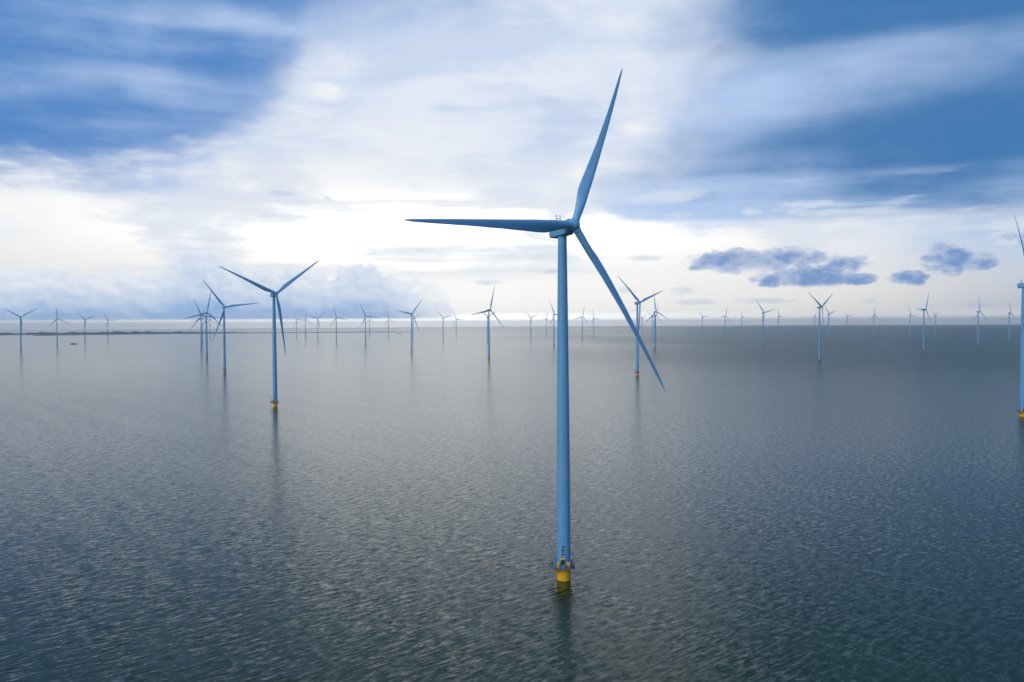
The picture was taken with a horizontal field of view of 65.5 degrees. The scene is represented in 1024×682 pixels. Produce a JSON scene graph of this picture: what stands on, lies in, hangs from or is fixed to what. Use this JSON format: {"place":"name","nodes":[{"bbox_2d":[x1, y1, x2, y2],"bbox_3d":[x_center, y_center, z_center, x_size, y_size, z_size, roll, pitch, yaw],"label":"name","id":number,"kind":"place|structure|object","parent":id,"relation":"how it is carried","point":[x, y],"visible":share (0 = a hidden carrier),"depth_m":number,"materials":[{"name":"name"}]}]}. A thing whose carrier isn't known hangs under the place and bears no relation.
{"place":"outdoors","nodes":[
{"label":"outdoors","id":0,"kind":"place"},
{"bbox_2d":[8,332,242,334],"bbox_3d":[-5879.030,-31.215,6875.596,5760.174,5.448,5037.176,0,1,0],"label":"land","id":1,"kind":"structure","parent":0,"point":[123,333],"depth_m":8495.61,"materials":[{"name":"grey plant"}]},
{"bbox_2d":[0,331,231,334],"bbox_3d":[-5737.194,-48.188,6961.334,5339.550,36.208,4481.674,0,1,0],"label":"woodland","id":2,"kind":"object","parent":1,"relation":"on","point":[102,332],"visible":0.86,"depth_m":8355.17,"materials":[{"name":"grey plant"}]},
{"bbox_2d":[33,332,333,335],"bbox_3d":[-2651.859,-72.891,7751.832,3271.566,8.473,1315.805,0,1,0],"label":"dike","id":3,"kind":"structure","parent":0,"point":[189,333],"depth_m":7965.32,"materials":[{"name":"grey plant"}]},
{"bbox_2d":[0,324,1023,681],"bbox_3d":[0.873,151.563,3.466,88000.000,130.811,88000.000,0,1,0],"label":"water","id":4,"kind":"structure","parent":0,"point":[380,504],"depth_m":374.34,"materials":[{"name":"liquid"}]},
{"bbox_2d":[7,309,35,349],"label":"wind turbine","id":5,"kind":"object","parent":4,"relation":"in","point":[20,348],"visible":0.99,"depth_m":2873.05,"materials":[{"name":"paint"}]},
{"bbox_2d":[50,304,65,344],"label":"wind turbine","id":6,"kind":"object","parent":4,"relation":"in","point":[56,325],"visible":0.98,"depth_m":3542.94,"materials":[{"name":"paint"}]},
{"bbox_2d":[79,314,89,341],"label":"wind turbine","id":7,"kind":"object","parent":4,"relation":"in","point":[84,325],"visible":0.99,"depth_m":4225.71,"materials":[{"name":"paint"}]},
{"bbox_2d":[193,308,210,341],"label":"wind turbine","id":8,"kind":"object","parent":4,"relation":"in","point":[202,326],"visible":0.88,"depth_m":4068.90,"materials":[{"name":"paint"}]},
{"bbox_2d":[190,300,216,349],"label":"wind turbine","id":9,"kind":"object","parent":4,"relation":"in","point":[201,348],"visible":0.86,"depth_m":2734.03,"materials":[{"name":"paint"}]},
{"bbox_2d":[185,294,225,357],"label":"wind turbine","id":10,"kind":"object","parent":4,"relation":"in","point":[206,354],"visible":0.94,"depth_m":2076.75,"materials":[{"name":"paint"}]},
{"bbox_2d":[202,279,256,371],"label":"wind turbine","id":11,"kind":"object","parent":4,"relation":"in","point":[224,307],"visible":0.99,"depth_m":1451.78,"materials":[{"name":"paint"}]},
{"bbox_2d":[219,260,318,406],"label":"wind turbine","id":12,"kind":"object","parent":4,"relation":"in","point":[273,295],"visible":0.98,"depth_m":830.25,"materials":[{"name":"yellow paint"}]},
{"bbox_2d":[312,314,322,338],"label":"wind turbine","id":13,"kind":"object","parent":4,"relation":"in","point":[317,325],"visible":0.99,"depth_m":4646.28,"materials":[{"name":"paint"}]},
{"bbox_2d":[332,307,347,341],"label":"wind turbine","id":14,"kind":"object","parent":4,"relation":"in","point":[336,317],"visible":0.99,"depth_m":3923.88,"materials":[{"name":"paint"}]},
{"bbox_2d":[360,305,373,343],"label":"wind turbine","id":15,"kind":"object","parent":4,"relation":"in","point":[365,316],"visible":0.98,"depth_m":3330.87,"materials":[{"name":"paint"}]},
{"bbox_2d":[395,301,420,349],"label":"wind turbine","id":16,"kind":"object","parent":4,"relation":"in","point":[411,314],"visible":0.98,"depth_m":2583.35,"materials":[{"name":"paint"}]},
{"bbox_2d":[472,285,503,358],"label":"wind turbine","id":17,"kind":"object","parent":4,"relation":"in","point":[488,310],"visible":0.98,"depth_m":1921.25,"materials":[{"name":"paint"}]},
{"bbox_2d":[481,311,496,339],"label":"wind turbine","id":18,"kind":"object","parent":4,"relation":"in","point":[487,324],"visible":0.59,"depth_m":3963.03,"materials":[{"name":"paint"}]},
{"bbox_2d":[403,68,664,581],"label":"wind turbine","id":19,"kind":"object","parent":4,"relation":"in","point":[560,230],"visible":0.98,"depth_m":263.98,"materials":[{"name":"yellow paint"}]},
{"bbox_2d":[548,301,556,344],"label":"wind turbine","id":20,"kind":"object","parent":4,"relation":"in","point":[554,314],"visible":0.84,"depth_m":3048.85,"materials":[{"name":"paint"}]},
{"bbox_2d":[577,305,587,338],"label":"wind turbine","id":21,"kind":"object","parent":4,"relation":"in","point":[582,323],"visible":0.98,"depth_m":4222.60,"materials":[{"name":"paint"}]},
{"bbox_2d":[617,275,661,374],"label":"wind turbine","id":22,"kind":"object","parent":4,"relation":"in","point":[639,302],"visible":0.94,"depth_m":1289.93,"materials":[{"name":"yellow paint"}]},
{"bbox_2d":[644,292,669,349],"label":"wind turbine","id":23,"kind":"object","parent":4,"relation":"in","point":[654,312],"visible":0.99,"depth_m":2418.70,"materials":[{"name":"paint"}]},
{"bbox_2d":[653,308,663,339],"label":"wind turbine","id":24,"kind":"object","parent":4,"relation":"in","point":[655,324],"visible":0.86,"depth_m":3743.69,"materials":[{"name":"paint"}]},
{"bbox_2d":[758,303,774,344],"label":"wind turbine","id":25,"kind":"object","parent":4,"relation":"in","point":[763,312],"visible":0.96,"depth_m":2898.93,"materials":[{"name":"paint"}]},
{"bbox_2d":[808,292,830,359],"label":"wind turbine","id":26,"kind":"object","parent":4,"relation":"in","point":[819,343],"visible":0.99,"depth_m":1773.95,"materials":[{"name":"paint"}]},
{"bbox_2d":[825,307,835,340],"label":"wind turbine","id":27,"kind":"object","parent":4,"relation":"in","point":[828,322],"visible":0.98,"depth_m":3528.23,"materials":[{"name":"paint"}]},
{"bbox_2d":[920,294,931,350],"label":"wind turbine","id":28,"kind":"object","parent":4,"relation":"in","point":[923,310],"visible":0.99,"depth_m":2277.11,"materials":[{"name":"paint"}]},
{"bbox_2d":[975,297,986,344],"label":"wind turbine","id":29,"kind":"object","parent":4,"relation":"in","point":[979,311],"visible":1,"depth_m":2826.97,"materials":[{"name":"paint"}]},
{"bbox_2d":[1006,301,1013,340],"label":"wind turbine","id":30,"kind":"object","parent":4,"relation":"in","point":[1009,313],"visible":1,"depth_m":3376.06,"materials":[{"name":"paint"}]},
{"bbox_2d":[1014,215,1023,416],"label":"wind turbine","id":31,"kind":"object","parent":4,"relation":"in","point":[1021,405],"visible":0.98,"depth_m":708.25,"materials":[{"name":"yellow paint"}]},
{"bbox_2d":[0,0,1023,329],"label":"sky","id":32,"kind":"structure","parent":0,"point":[860,154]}
]}

